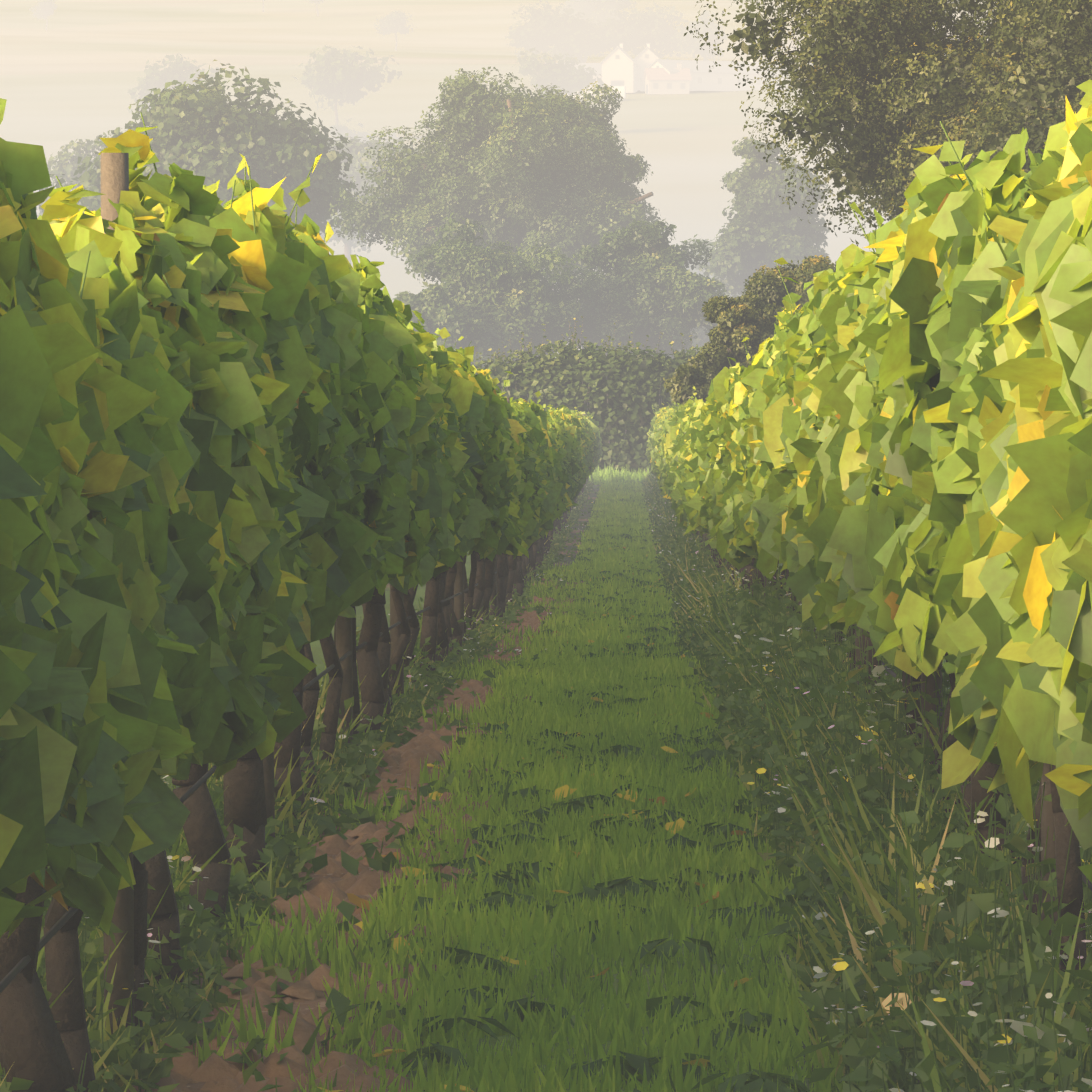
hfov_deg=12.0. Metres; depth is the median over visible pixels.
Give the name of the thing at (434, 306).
tree
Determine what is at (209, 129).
tree
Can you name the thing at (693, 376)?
bush
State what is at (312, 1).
tree
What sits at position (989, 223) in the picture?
vine shoots
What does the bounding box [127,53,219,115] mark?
tree
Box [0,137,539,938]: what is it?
vine leaves
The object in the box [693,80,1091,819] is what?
vine leaves
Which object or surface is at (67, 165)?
tree
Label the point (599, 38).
tree
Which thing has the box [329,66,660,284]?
tree
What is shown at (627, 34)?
tree
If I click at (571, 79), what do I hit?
tree
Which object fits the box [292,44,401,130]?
tree
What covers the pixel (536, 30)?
tree
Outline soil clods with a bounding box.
[126,578,584,1091]
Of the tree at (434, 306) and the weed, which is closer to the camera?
the weed
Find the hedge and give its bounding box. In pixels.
[475,340,701,472]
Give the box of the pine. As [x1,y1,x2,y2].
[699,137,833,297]
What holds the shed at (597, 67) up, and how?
on the ground at (72, 69)
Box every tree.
[29,0,56,29]
[33,132,110,217]
[39,59,362,234]
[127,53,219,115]
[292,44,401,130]
[309,0,323,15]
[316,132,427,263]
[328,117,399,144]
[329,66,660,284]
[374,10,414,50]
[393,282,502,366]
[405,212,605,362]
[505,0,590,63]
[511,48,603,97]
[548,43,583,62]
[551,17,617,62]
[560,0,595,20]
[567,219,726,358]
[583,4,619,24]
[596,4,649,56]
[610,2,691,58]
[663,324,710,356]
[673,10,728,60]
[684,259,712,277]
[688,239,741,299]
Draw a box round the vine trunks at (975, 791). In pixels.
[691,531,1088,1049]
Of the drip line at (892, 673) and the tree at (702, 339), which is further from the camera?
the tree at (702, 339)
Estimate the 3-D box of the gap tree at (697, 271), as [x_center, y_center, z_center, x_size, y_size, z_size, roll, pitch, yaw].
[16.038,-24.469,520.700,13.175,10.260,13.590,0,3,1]
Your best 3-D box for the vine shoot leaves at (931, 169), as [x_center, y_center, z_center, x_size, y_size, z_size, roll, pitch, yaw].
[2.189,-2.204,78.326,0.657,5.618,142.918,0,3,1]
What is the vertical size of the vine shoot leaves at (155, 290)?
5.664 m
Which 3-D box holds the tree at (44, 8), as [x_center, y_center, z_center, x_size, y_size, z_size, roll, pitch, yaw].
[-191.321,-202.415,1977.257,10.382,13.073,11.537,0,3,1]
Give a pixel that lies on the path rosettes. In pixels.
(632, 1063)
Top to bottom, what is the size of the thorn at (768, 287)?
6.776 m
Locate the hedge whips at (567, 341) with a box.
[472,316,682,366]
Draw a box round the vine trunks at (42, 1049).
[0,477,588,1091]
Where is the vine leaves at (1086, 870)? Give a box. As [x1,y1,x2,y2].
[1078,864,1091,882]
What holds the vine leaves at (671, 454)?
on the ground at (72, 69)
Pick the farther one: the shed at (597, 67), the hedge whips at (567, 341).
the shed at (597, 67)
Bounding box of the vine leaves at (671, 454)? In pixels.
[645,380,716,536]
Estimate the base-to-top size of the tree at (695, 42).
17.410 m
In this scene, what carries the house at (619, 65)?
on the ground at (72, 69)
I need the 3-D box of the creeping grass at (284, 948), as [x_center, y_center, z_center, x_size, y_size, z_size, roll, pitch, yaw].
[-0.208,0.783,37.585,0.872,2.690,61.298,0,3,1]
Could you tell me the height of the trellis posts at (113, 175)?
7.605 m
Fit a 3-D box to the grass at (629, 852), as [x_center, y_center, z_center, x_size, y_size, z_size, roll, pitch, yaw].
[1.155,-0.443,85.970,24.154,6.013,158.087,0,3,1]
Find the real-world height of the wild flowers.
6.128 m
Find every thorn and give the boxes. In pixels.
[663,291,800,404]
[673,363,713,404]
[743,255,835,332]
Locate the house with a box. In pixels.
[643,63,691,93]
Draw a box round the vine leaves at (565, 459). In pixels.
[504,396,602,549]
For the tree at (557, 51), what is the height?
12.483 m
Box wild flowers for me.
[85,474,1091,1091]
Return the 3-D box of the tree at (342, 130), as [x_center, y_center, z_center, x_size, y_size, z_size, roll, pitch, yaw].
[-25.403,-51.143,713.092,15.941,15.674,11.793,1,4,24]
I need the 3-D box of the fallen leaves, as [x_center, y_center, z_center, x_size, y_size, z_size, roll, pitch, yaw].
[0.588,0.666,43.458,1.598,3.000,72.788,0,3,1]
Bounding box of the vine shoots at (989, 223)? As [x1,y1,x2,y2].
[654,121,1007,419]
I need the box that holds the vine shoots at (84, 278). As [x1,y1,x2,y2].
[56,112,589,426]
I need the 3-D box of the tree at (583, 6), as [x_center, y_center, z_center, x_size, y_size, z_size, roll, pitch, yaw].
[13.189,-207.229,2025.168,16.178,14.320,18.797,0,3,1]
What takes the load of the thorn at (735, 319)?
on the ground at (72, 69)
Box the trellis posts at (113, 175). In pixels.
[101,153,586,1034]
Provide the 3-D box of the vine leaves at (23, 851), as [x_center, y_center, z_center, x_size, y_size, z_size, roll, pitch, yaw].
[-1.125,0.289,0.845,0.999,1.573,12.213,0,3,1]
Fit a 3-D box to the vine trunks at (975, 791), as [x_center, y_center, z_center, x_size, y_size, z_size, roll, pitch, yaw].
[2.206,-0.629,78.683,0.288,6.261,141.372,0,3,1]
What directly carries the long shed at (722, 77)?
on the ground at (72, 69)
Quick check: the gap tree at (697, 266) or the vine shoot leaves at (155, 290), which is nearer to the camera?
the vine shoot leaves at (155, 290)
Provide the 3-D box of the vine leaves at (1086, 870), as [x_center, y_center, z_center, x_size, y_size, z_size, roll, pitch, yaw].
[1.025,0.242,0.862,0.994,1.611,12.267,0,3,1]
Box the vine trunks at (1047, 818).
[708,548,1057,934]
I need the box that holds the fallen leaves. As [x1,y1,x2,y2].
[318,545,768,1091]
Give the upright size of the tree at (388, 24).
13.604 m
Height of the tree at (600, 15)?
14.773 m
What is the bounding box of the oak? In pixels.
[683,0,1091,245]
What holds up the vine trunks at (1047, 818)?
on the ground at (72, 69)
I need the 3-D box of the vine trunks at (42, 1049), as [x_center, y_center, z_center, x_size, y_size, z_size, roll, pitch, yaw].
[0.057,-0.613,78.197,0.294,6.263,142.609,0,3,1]
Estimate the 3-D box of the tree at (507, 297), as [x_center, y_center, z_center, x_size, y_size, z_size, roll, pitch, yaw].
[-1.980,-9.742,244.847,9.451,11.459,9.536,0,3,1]
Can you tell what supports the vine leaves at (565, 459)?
on the ground at (72, 69)
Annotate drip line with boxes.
[0,571,496,992]
[779,595,1091,890]
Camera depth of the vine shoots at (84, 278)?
14.40 m
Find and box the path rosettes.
[364,485,809,1091]
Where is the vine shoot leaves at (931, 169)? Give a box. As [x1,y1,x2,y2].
[652,140,1031,425]
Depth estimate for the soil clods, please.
13.67 m
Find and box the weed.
[0,471,1091,1091]
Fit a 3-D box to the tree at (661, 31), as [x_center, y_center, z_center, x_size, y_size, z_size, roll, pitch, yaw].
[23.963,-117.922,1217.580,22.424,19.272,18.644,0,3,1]
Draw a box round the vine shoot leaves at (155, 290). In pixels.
[49,126,592,427]
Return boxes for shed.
[557,63,601,87]
[643,59,789,90]
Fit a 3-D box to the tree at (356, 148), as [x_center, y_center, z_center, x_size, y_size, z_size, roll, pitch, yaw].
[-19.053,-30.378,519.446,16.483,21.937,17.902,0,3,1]
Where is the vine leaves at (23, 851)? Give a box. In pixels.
[0,446,47,937]
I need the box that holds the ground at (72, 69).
[0,0,995,1091]
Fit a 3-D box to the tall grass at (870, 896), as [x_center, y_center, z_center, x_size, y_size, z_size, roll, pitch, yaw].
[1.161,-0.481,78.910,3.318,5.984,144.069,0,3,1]
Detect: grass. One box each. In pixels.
[0,466,1091,1091]
[193,559,592,1074]
[287,464,878,1091]
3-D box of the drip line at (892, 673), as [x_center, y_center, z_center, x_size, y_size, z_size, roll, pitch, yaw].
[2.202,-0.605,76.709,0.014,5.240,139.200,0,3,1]
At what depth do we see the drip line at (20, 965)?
13.30 m

